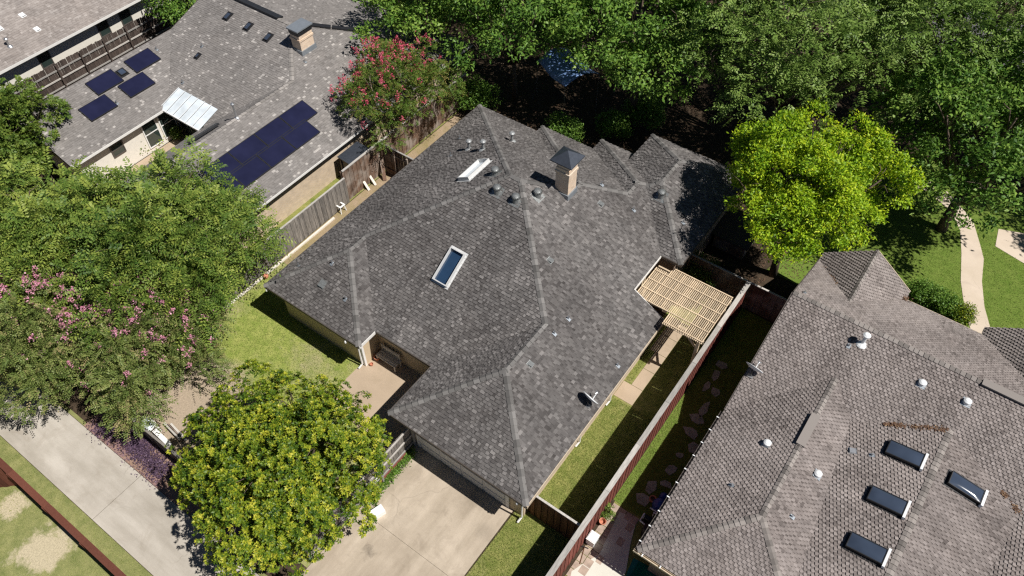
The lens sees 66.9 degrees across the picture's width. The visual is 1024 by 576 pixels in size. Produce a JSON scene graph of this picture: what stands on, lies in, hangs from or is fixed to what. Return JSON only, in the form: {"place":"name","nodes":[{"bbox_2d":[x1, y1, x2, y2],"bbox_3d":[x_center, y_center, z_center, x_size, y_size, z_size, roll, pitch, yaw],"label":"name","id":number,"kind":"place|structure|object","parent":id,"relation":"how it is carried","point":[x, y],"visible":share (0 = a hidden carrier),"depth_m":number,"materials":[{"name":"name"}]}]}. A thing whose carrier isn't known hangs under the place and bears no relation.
{"place":"outdoors","nodes":[
{"label":"outdoors","id":0,"kind":"place"},
{"bbox_2d":[0,454,130,575],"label":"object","id":1,"kind":"structure","parent":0,"point":[35,549],"depth_m":30.52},
{"bbox_2d":[0,468,17,486],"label":"wooden fence","id":2,"kind":"object","parent":1,"relation":"on","point":[6,480],"visible":0.5,"depth_m":31.70,"materials":[{"name":"wood"}]},
{"bbox_2d":[0,458,125,575],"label":"wooden fence","id":3,"kind":"object","parent":1,"relation":"on","point":[63,522],"visible":1,"depth_m":29.21,"materials":[{"name":"wood"}]},
{"bbox_2d":[0,442,144,575],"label":"grass","id":4,"kind":"structure","parent":0,"point":[48,528],"depth_m":30.99,"materials":[{"name":"plant"}]},
{"bbox_2d":[120,133,188,179],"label":"courtyard","id":5,"kind":"structure","parent":0,"point":[166,147],"depth_m":45.48,"materials":[{"name":"concrete"}]},
{"bbox_2d":[116,154,413,567],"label":"backyard lawn","id":6,"kind":"structure","parent":0,"point":[191,402],"depth_m":36.02,"materials":[{"name":"plant"}]},
{"bbox_2d":[49,269,237,444],"bbox_3d":[-16.177,2.067,33.472,7.844,5.879,7.830,29,56,22],"label":"crape myrtle","id":7,"kind":"object","parent":6,"relation":"on","point":[119,373],"visible":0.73,"depth_m":31.85,"materials":[{"name":"green plant"}]},
{"bbox_2d":[152,429,171,446],"bbox_3d":[-15.008,6.472,33.303,1.211,0.275,0.200,32,58,24],"label":"plank","id":8,"kind":"object","parent":6,"relation":"on","point":[162,438],"visible":0.96,"depth_m":33.18,"materials":[{"name":"white paint"}]},
{"bbox_2d":[96,391,303,560],"bbox_3d":[-13.067,7.545,31.893,12.090,1.497,0.215,29,56,22],"label":"wooden fence","id":9,"kind":"object","parent":6,"relation":"on","point":[160,444],"visible":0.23,"depth_m":32.31,"materials":[{"name":"wood"}]},
{"bbox_2d":[227,262,279,304],"bbox_3d":[-13.005,-0.103,38.791,0.100,0.100,3.700,29,56,22],"label":"landscape timber","id":10,"kind":"object","parent":6,"relation":"on","point":[257,281],"visible":0.64,"depth_m":38.87,"materials":[{"name":"brown wood"}]},
{"bbox_2d":[164,358,392,575],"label":"magnolia tree","id":11,"kind":"object","parent":6,"relation":"on","point":[236,474],"visible":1,"depth_m":27.38,"materials":[{"name":"green plant"}]},
{"bbox_2d":[379,143,412,175],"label":"fence gate","id":12,"kind":"structure","parent":6,"relation":"on","point":[395,162],"depth_m":42.83,"materials":[{"name":"wood"}]},
{"bbox_2d":[281,116,460,264],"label":"side strip","id":13,"kind":"object","parent":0,"point":[359,199],"visible":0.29,"depth_m":43.03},
{"bbox_2d":[279,217,334,262],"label":"landscape timber","id":14,"kind":"object","parent":13,"relation":"on","point":[309,238],"visible":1,"depth_m":40.74,"materials":[{"name":"brown wood"}]},
{"bbox_2d":[331,352,420,459],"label":"patio","id":15,"kind":"structure","parent":0,"point":[384,384],"depth_m":35.07,"materials":[{"name":"concrete"}]},
{"bbox_2d":[375,343,401,372],"bbox_3d":[-5.667,3.194,35.541,1.200,0.930,0.470,29,56,22],"label":"bench","id":16,"kind":"object","parent":15,"relation":"on","point":[384,350],"visible":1,"depth_m":35.52,"materials":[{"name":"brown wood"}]},
{"bbox_2d":[370,504,385,518],"bbox_3d":[-5.444,9.059,31.184,0.638,0.275,0.359,-30,57,-22],"label":"box","id":17,"kind":"object","parent":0,"point":[378,511],"visible":0.64,"depth_m":31.11,"materials":[{"name":"white plastic"}]},
{"bbox_2d":[303,444,513,575],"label":"driveway","id":18,"kind":"structure","parent":0,"point":[439,518],"depth_m":30.88,"materials":[{"name":"beige concrete"}]},
{"bbox_2d":[3,0,1023,575],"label":"ground","id":19,"kind":"structure","parent":0,"point":[677,130],"depth_m":47.58,"materials":[{"name":"brown soil"}]},
{"bbox_2d":[0,75,72,189],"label":"round tree","id":20,"kind":"object","parent":19,"relation":"on","point":[15,133],"visible":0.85,"depth_m":40.25,"materials":[{"name":"green plant"}]},
{"bbox_2d":[0,239,129,428],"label":"crape myrtle","id":21,"kind":"object","parent":19,"relation":"on","point":[16,357],"visible":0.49,"depth_m":31.54,"materials":[{"name":"green plant"}]},
{"bbox_2d":[0,0,170,87],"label":"house","id":22,"kind":"structure","parent":19,"relation":"on","point":[37,36],"depth_m":48.87,"materials":[{"name":"beige"}]},
{"bbox_2d":[36,50,54,69],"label":"window","id":23,"kind":"structure","parent":22,"relation":"in","point":[45,59],"depth_m":48.74,"materials":[{"name":"glass"}]},
{"bbox_2d":[96,19,111,37],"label":"window","id":24,"kind":"structure","parent":22,"relation":"in","point":[103,27],"depth_m":50.95,"materials":[{"name":"glass"}]},
{"bbox_2d":[118,8,132,25],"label":"window","id":25,"kind":"structure","parent":22,"relation":"in","point":[125,16],"depth_m":51.83,"materials":[{"name":"glass"}]},
{"bbox_2d":[0,146,176,370],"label":"elm tree","id":26,"kind":"object","parent":19,"relation":"on","point":[19,214],"visible":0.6,"depth_m":33.08,"materials":[{"name":"green plant"}]},
{"bbox_2d":[11,0,191,100],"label":"wooden fence","id":27,"kind":"object","parent":19,"relation":"on","point":[85,61],"visible":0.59,"depth_m":49.86,"materials":[{"name":"wood"}]},
{"bbox_2d":[0,375,259,575],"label":"alley","id":28,"kind":"structure","parent":19,"relation":"on","point":[144,524],"depth_m":31.93,"materials":[{"name":"grey concrete"}]},
{"bbox_2d":[0,371,266,575],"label":"alley verge","id":29,"kind":"structure","parent":19,"relation":"on","point":[42,481],"depth_m":31.43,"materials":[{"name":"plant"}]},
{"bbox_2d":[34,135,295,356],"bbox_3d":[-15.987,-1.829,35.129,11.248,8.194,11.572,29,56,22],"label":"elm tree","id":30,"kind":"object","parent":19,"relation":"on","point":[204,242],"visible":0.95,"depth_m":32.99,"materials":[{"name":"green plant"}]},
{"bbox_2d":[141,0,196,27],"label":"shade tree","id":31,"kind":"object","parent":19,"relation":"on","point":[175,10],"visible":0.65,"depth_m":48.92,"materials":[{"name":"green plant"}]},
{"bbox_2d":[84,410,259,561],"bbox_3d":[-14.092,8.047,32.283,10.500,0.150,1.210,29,56,22],"label":"planting border","id":32,"kind":"object","parent":19,"relation":"on","point":[167,490],"visible":0.29,"depth_m":32.56,"materials":[{"name":"soil"}]},
{"bbox_2d":[86,414,175,488],"bbox_3d":[-16.078,6.723,33.111,5.547,0.290,2.043,29,56,22],"label":"ground cover","id":33,"kind":"object","parent":32,"relation":"on","point":[136,446],"visible":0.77,"depth_m":32.96,"materials":[{"name":"purple plant"}]},
{"bbox_2d":[169,123,185,139],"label":"bush","id":34,"kind":"object","parent":19,"relation":"on","point":[176,131],"visible":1,"depth_m":45.49,"materials":[{"name":"green plant"}]},
{"bbox_2d":[17,0,472,263],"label":"house","id":35,"kind":"structure","parent":19,"relation":"on","point":[226,76],"depth_m":43.86,"materials":[{"name":"grey"}]},
{"bbox_2d":[78,94,117,120],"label":"solar panel","id":36,"kind":"object","parent":35,"relation":"attached to","point":[98,107],"visible":1,"depth_m":42.83,"materials":[{"name":"glass"}]},
{"bbox_2d":[85,69,123,94],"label":"solar panel","id":37,"kind":"object","parent":35,"relation":"attached to","point":[104,82],"visible":1,"depth_m":43.69,"materials":[{"name":"glass"}]},
{"bbox_2d":[109,139,126,157],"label":"window","id":38,"kind":"structure","parent":35,"relation":"in","point":[118,147],"depth_m":43.20,"materials":[{"name":"glass"}]},
{"bbox_2d":[117,72,155,97],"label":"solar panel","id":39,"kind":"object","parent":35,"relation":"attached to","point":[136,84],"visible":1,"depth_m":44.15,"materials":[{"name":"glass"}]},
{"bbox_2d":[123,48,160,72],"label":"solar panel","id":40,"kind":"object","parent":35,"relation":"attached to","point":[141,60],"visible":1,"depth_m":45.02,"materials":[{"name":"glass"}]},
{"bbox_2d":[140,119,163,148],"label":"window","id":41,"kind":"structure","parent":35,"relation":"in","point":[151,132],"depth_m":44.61,"materials":[{"name":"white paint"}]},
{"bbox_2d":[156,109,176,138],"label":"window","id":42,"kind":"structure","parent":35,"relation":"in","point":[165,121],"depth_m":45.12,"materials":[{"name":"white paint"}]},
{"bbox_2d":[180,116,201,134],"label":"window","id":43,"kind":"structure","parent":35,"relation":"in","point":[189,130],"depth_m":45.67,"materials":[{"name":"glass"}]},
{"bbox_2d":[200,152,242,181],"bbox_3d":[-14.729,-6.070,39.383,1.114,0.402,1.820,29,56,22],"label":"solar panel","id":44,"kind":"object","parent":35,"relation":"attached to","point":[230,161],"visible":0.69,"depth_m":39.53,"materials":[{"name":"glass"}]},
{"bbox_2d":[210,174,245,196],"bbox_3d":[-14.446,-4.900,38.834,1.114,0.402,1.820,29,56,22],"label":"solar panel","id":45,"kind":"object","parent":35,"relation":"attached to","point":[236,183],"visible":0.28,"depth_m":39.16,"materials":[{"name":"glass"}]},
{"bbox_2d":[228,134,268,164],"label":"solar panel","id":46,"kind":"object","parent":35,"relation":"attached to","point":[247,148],"visible":1,"depth_m":40.28,"materials":[{"name":"glass"}]},
{"bbox_2d":[230,155,271,186],"bbox_3d":[-13.408,-6.018,39.751,1.114,0.402,1.820,29,56,22],"label":"solar panel","id":47,"kind":"object","parent":35,"relation":"attached to","point":[253,170],"visible":0.87,"depth_m":39.73,"materials":[{"name":"glass"}]},
{"bbox_2d":[254,117,293,146],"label":"solar panel","id":48,"kind":"object","parent":35,"relation":"attached to","point":[272,130],"visible":1,"depth_m":41.20,"materials":[{"name":"glass"}]},
{"bbox_2d":[256,136,296,167],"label":"solar panel","id":49,"kind":"object","parent":35,"relation":"attached to","point":[276,153],"visible":1,"depth_m":40.64,"materials":[{"name":"glass"}]},
{"bbox_2d":[279,100,317,128],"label":"solar panel","id":50,"kind":"object","parent":35,"relation":"attached to","point":[297,113],"visible":1,"depth_m":42.14,"materials":[{"name":"glass"}]},
{"bbox_2d":[281,119,319,148],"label":"solar panel","id":51,"kind":"object","parent":35,"relation":"attached to","point":[298,137],"visible":1,"depth_m":41.56,"materials":[{"name":"glass"}]},
{"bbox_2d":[179,177,349,326],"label":"wooden fence","id":52,"kind":"object","parent":19,"relation":"on","point":[308,220],"visible":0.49,"depth_m":40.37,"materials":[{"name":"wood"}]},
{"bbox_2d":[170,107,463,339],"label":"neighbour strip","id":53,"kind":"object","parent":19,"relation":"on","point":[307,203],"visible":0.07,"depth_m":42.94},
{"bbox_2d":[337,141,368,168],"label":"lean to","id":54,"kind":"object","parent":53,"relation":"on","point":[352,153],"visible":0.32,"depth_m":42.78,"materials":[{"name":"grey metal"}]},
{"bbox_2d":[328,33,466,155],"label":"crape myrtle","id":55,"kind":"object","parent":53,"relation":"on","point":[418,70],"visible":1,"depth_m":41.96,"materials":[{"name":"green leaf"},{"name":"pinkish-red blossom"},{"name":"smooth pale bark"}]},
{"bbox_2d":[305,428,416,559],"bbox_3d":[-5.968,8.197,31.091,0.175,1.912,6.240,29,56,22],"label":"wooden fence","id":56,"kind":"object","parent":19,"relation":"on","point":[401,444],"depth_m":31.70,"materials":[{"name":"wood"}]},
{"bbox_2d":[363,448,416,507],"bbox_3d":[-5.038,7.862,32.138,0.706,0.313,3.304,29,56,22],"label":"ivy","id":57,"kind":"object","parent":19,"relation":"on","point":[396,470],"visible":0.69,"depth_m":32.34,"materials":[{"name":"green plant"}]},
{"bbox_2d":[339,73,467,198],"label":"wooden fence","id":58,"kind":"object","parent":19,"relation":"on","point":[355,174],"visible":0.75,"depth_m":44.09,"materials":[{"name":"wood"}]},
{"bbox_2d":[349,0,490,67],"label":"shade tree","id":59,"kind":"object","parent":19,"relation":"on","point":[399,17],"visible":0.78,"depth_m":44.15,"materials":[{"name":"green plant"}]},
{"bbox_2d":[439,59,467,85],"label":"bush","id":60,"kind":"object","parent":19,"relation":"on","point":[455,77],"visible":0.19,"depth_m":48.21,"materials":[{"name":"green plant"}]},
{"bbox_2d":[453,73,503,111],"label":"bush","id":61,"kind":"object","parent":19,"relation":"on","point":[483,92],"visible":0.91,"depth_m":46.52,"materials":[{"name":"green plant"}]},
{"bbox_2d":[263,104,743,522],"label":"house","id":62,"kind":"structure","parent":19,"relation":"on","point":[483,272],"depth_m":33.87,"materials":[{"name":"grey"}]},
{"bbox_2d":[419,437,505,504],"bbox_3d":[-2.069,7.158,31.511,4.500,2.140,0.056,29,56,22],"label":"garage door","id":63,"kind":"structure","parent":62,"relation":"in","point":[473,478],"depth_m":31.86,"materials":[{"name":"paint"}]},
{"bbox_2d":[583,391,598,407],"bbox_3d":[3.182,4.447,31.215,0.658,0.805,0.658,2,51,2],"label":"satellite dish","id":64,"kind":"object","parent":62,"relation":"attached to","point":[590,398],"visible":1,"depth_m":31.27,"materials":[{"name":"metal"}]},
{"bbox_2d":[437,0,594,98],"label":"shade tree","id":65,"kind":"object","parent":19,"relation":"on","point":[502,24],"visible":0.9,"depth_m":42.32,"materials":[{"name":"green plant"}]},
{"bbox_2d":[540,110,586,144],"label":"bush","id":66,"kind":"object","parent":19,"relation":"on","point":[568,130],"visible":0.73,"depth_m":44.60,"materials":[{"name":"green plant"}]},
{"bbox_2d":[536,48,598,116],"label":"canopy","id":67,"kind":"object","parent":19,"relation":"on","point":[560,70],"visible":0.68,"depth_m":46.01,"materials":[{"name":"fabric"}]},
{"bbox_2d":[594,106,633,139],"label":"bush","id":68,"kind":"object","parent":19,"relation":"on","point":[620,128],"visible":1,"depth_m":45.44,"materials":[{"name":"green plant"}]},
{"bbox_2d":[456,43,824,296],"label":"fallen leaves","id":69,"kind":"object","parent":19,"relation":"on","point":[646,138],"visible":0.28,"depth_m":47.20,"materials":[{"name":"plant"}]},
{"bbox_2d":[540,0,747,126],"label":"shade tree","id":70,"kind":"object","parent":19,"relation":"on","point":[635,76],"visible":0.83,"depth_m":40.05,"materials":[{"name":"green plant"}]},
{"bbox_2d":[621,92,667,129],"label":"bush","id":71,"kind":"object","parent":19,"relation":"on","point":[648,108],"visible":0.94,"depth_m":45.68,"materials":[{"name":"green plant"}]},
{"bbox_2d":[546,281,750,575],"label":"wooden fence","id":72,"kind":"object","parent":19,"relation":"on","point":[586,527],"visible":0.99,"depth_m":31.73,"materials":[{"name":"wood"}]},
{"bbox_2d":[679,250,724,289],"bbox_3d":[9.406,-0.837,38.379,2.277,1.923,2.243,29,56,22],"label":"shrub","id":73,"kind":"object","parent":19,"relation":"on","point":[699,275],"visible":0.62,"depth_m":38.02,"materials":[{"name":"green plant"}]},
{"bbox_2d":[711,206,756,259],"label":"shed","id":74,"kind":"structure","parent":19,"relation":"on","point":[731,237],"depth_m":39.91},
{"bbox_2d":[684,253,788,322],"bbox_3d":[11.038,0.302,37.472,5.790,2.047,0.210,29,56,22],"label":"wooden fence","id":75,"kind":"object","parent":19,"relation":"on","point":[761,302],"visible":0.66,"depth_m":37.32,"materials":[{"name":"wood"}]},
{"bbox_2d":[716,0,802,56],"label":"shade tree","id":76,"kind":"object","parent":19,"relation":"on","point":[765,13],"visible":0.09,"depth_m":41.89,"materials":[{"name":"green plant"}]},
{"bbox_2d":[653,0,978,137],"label":"shade tree","id":77,"kind":"object","parent":19,"relation":"on","point":[783,95],"visible":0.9,"depth_m":37.13,"materials":[{"name":"green plant"}]},
{"bbox_2d":[723,96,929,277],"bbox_3d":[13.198,-3.428,35.389,8.134,9.824,7.523,-9,51,-7],"label":"lime green tree","id":78,"kind":"object","parent":19,"relation":"on","point":[842,167],"visible":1,"depth_m":32.48,"materials":[{"name":"green plant"}]},
{"bbox_2d":[633,250,1023,575],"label":"house","id":79,"kind":"structure","parent":19,"relation":"on","point":[804,461],"depth_m":29.20,"materials":[{"name":"beige"}]},
{"bbox_2d":[746,361,762,378],"bbox_3d":[9.877,3.280,31.585,0.658,0.804,0.658,-2,51,-1],"label":"satellite dish","id":80,"kind":"object","parent":79,"relation":"on","point":[751,376],"visible":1,"depth_m":31.46,"materials":[{"name":"metal"}]},
{"bbox_2d":[883,421,948,432],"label":"roof litter","id":81,"kind":"object","parent":79,"relation":"on","point":[890,424],"visible":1,"depth_m":29.73,"materials":[{"name":"brown plant"}]},
{"bbox_2d":[1000,489,1021,514],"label":"roof litter","id":82,"kind":"object","parent":79,"relation":"on","point":[1005,495],"visible":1,"depth_m":28.21,"materials":[{"name":"brown plant"}]},
{"bbox_2d":[817,0,1023,165],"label":"shade tree","id":83,"kind":"object","parent":19,"relation":"on","point":[989,21],"visible":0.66,"depth_m":35.61,"materials":[{"name":"green plant"}]},
{"bbox_2d":[874,0,1021,83],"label":"shade tree","id":84,"kind":"object","parent":19,"relation":"on","point":[928,19],"visible":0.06,"depth_m":40.34,"materials":[{"name":"green plant"}]},
{"bbox_2d":[466,289,741,575],"bbox_3d":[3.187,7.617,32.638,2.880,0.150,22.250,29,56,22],"label":"side lawn","id":85,"kind":"structure","parent":0,"point":[660,386],"depth_m":32.83,"materials":[{"name":"plant"}]},
{"bbox_2d":[528,495,580,539],"bbox_3d":[1.641,8.966,30.212,2.431,1.897,0.125,29,56,22],"label":"wooden fence","id":86,"kind":"object","parent":85,"relation":"on","point":[555,518],"visible":0.76,"depth_m":30.10,"materials":[{"name":"brown wood"}]},
{"bbox_2d":[614,321,686,404],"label":"side walk","id":87,"kind":"structure","parent":85,"relation":"on","point":[664,344],"depth_m":35.79,"materials":[{"name":"beige concrete"}]},
{"bbox_2d":[637,265,732,364],"bbox_3d":[7.479,1.523,35.565,3.670,3.050,3.130,29,56,22],"label":"pergola","id":88,"kind":"object","parent":85,"relation":"on","point":[684,332],"visible":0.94,"depth_m":34.46,"materials":[{"name":"yellow wood"}]},
{"bbox_2d":[565,501,655,575],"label":"pool terrace","id":89,"kind":"structure","parent":0,"point":[610,553],"depth_m":30.29,"materials":[{"name":"stone paving"},{"name":"pool water"}]},
{"bbox_2d":[586,530,599,546],"bbox_3d":[3.157,9.839,30.389,0.380,0.484,0.440,29,56,22],"label":"storage bin","id":90,"kind":"object","parent":89,"relation":"on","point":[592,538],"visible":1,"depth_m":30.23,"materials":[{"name":"white plastic"}]},
{"bbox_2d":[600,502,615,520],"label":"potted plant","id":91,"kind":"object","parent":89,"relation":"on","point":[608,511],"visible":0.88,"depth_m":30.92,"materials":[{"name":"green plant"}]},
{"bbox_2d":[639,507,656,536],"bbox_3d":[5.432,9.309,30.653,0.729,0.780,1.128,29,56,22],"label":"pool pump","id":92,"kind":"object","parent":89,"relation":"on","point":[646,520],"visible":0.45,"depth_m":30.72,"materials":[{"name":"black plastic"}]},
{"bbox_2d":[613,308,774,517],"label":"neighbour side lawn","id":93,"kind":"structure","parent":0,"point":[737,347],"depth_m":34.63,"materials":[{"name":"plant"}]},
{"bbox_2d":[636,493,649,506],"bbox_3d":[5.315,8.627,31.706,0.636,0.055,0.511,29,56,22],"label":"stepping stone","id":94,"kind":"object","parent":93,"relation":"on","point":[640,496],"visible":1,"depth_m":31.67,"materials":[{"name":"stone"}]},
{"bbox_2d":[645,481,656,493],"bbox_3d":[5.766,8.239,32.024,0.422,0.055,0.693,18,53,14],"label":"stepping stone","id":95,"kind":"object","parent":93,"relation":"on","point":[651,486],"visible":1,"depth_m":32.02,"materials":[{"name":"stone"}]},
{"bbox_2d":[652,492,666,511],"bbox_3d":[6.051,8.636,31.307,0.607,0.620,0.944,29,56,22],"label":"bundle","id":96,"kind":"object","parent":93,"relation":"on","point":[657,503],"visible":0.73,"depth_m":31.11,"materials":[{"name":"blue plastic"}]},
{"bbox_2d":[665,465,676,475],"bbox_3d":[6.659,7.637,32.517,0.411,0.055,0.501,29,56,22],"label":"stepping stone","id":97,"kind":"object","parent":93,"relation":"on","point":[669,470],"visible":1,"depth_m":32.50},
{"bbox_2d":[683,426,697,439],"bbox_3d":[7.730,6.237,33.664,0.752,0.055,0.442,37,59,26],"label":"stepping stone","id":98,"kind":"object","parent":93,"relation":"on","point":[689,431],"visible":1,"depth_m":33.60,"materials":[{"name":"stone"}]},
{"bbox_2d":[688,442,698,453],"bbox_3d":[7.745,6.845,33.166,0.506,0.055,0.527,29,56,22],"label":"stepping stone","id":99,"kind":"object","parent":93,"relation":"on","point":[692,446],"visible":0.7,"depth_m":33.15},
{"bbox_2d":[689,413,703,423],"bbox_3d":[8.117,5.756,34.058,0.532,0.055,0.538,-5,51,-4],"label":"stepping stone","id":100,"kind":"object","parent":93,"relation":"on","point":[693,416],"visible":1,"depth_m":34.04,"materials":[{"name":"stone"}]},
{"bbox_2d":[699,402,709,416],"bbox_3d":[8.521,5.383,34.364,0.350,0.055,1.014,29,56,22],"label":"stepping stone","id":101,"kind":"object","parent":93,"relation":"on","point":[702,411],"visible":1,"depth_m":34.33,"materials":[{"name":"stone"}]},
{"bbox_2d":[767,159,1023,327],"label":"front lawn","id":102,"kind":"structure","parent":0,"point":[1015,223],"depth_m":40.29,"materials":[{"name":"plant"}]},
{"bbox_2d":[904,275,939,302],"bbox_3d":[20.023,0.081,37.910,1.404,1.481,1.551,-20,53,-15],"label":"shrub","id":103,"kind":"object","parent":102,"relation":"on","point":[921,285],"visible":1,"depth_m":37.77,"materials":[{"name":"green plant"}]},
{"bbox_2d":[913,282,951,309],"bbox_3d":[20.604,0.389,37.670,1.719,1.462,1.531,29,56,22],"label":"shrub","id":104,"kind":"object","parent":102,"relation":"on","point":[936,294],"visible":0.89,"depth_m":37.48,"materials":[{"name":"green plant"}]},
{"bbox_2d":[859,26,1023,238],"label":"shade tree","id":105,"kind":"object","parent":102,"relation":"on","point":[957,111],"visible":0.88,"depth_m":34.81,"materials":[{"name":"green plant"}]},
{"bbox_2d":[897,171,989,332],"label":"front walk","id":106,"kind":"structure","parent":102,"relation":"on","point":[972,259],"depth_m":39.53,"materials":[{"name":"concrete"}]},
{"bbox_2d":[933,289,964,317],"bbox_3d":[21.072,0.844,37.379,1.428,1.334,1.579,29,56,22],"label":"shrub","id":107,"kind":"object","parent":102,"relation":"on","point":[953,302],"visible":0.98,"depth_m":37.13,"materials":[{"name":"green plant"}]},
{"bbox_2d":[949,299,979,324],"bbox_3d":[21.574,1.180,37.101,1.612,1.334,1.518,29,56,22],"label":"shrub","id":108,"kind":"object","parent":102,"relation":"on","point":[967,314],"visible":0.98,"depth_m":36.88,"materials":[{"name":"green plant"}]},
{"bbox_2d":[995,229,1023,262],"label":"front drive","id":109,"kind":"structure","parent":102,"relation":"on","point":[1010,243],"depth_m":40.67,"materials":[{"name":"concrete"}]},
{"bbox_2d":[776,0,1023,81],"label":"street","id":110,"kind":"structure","parent":0,"point":[944,30],"depth_m":53.35,"materials":[{"name":"asphalt"}]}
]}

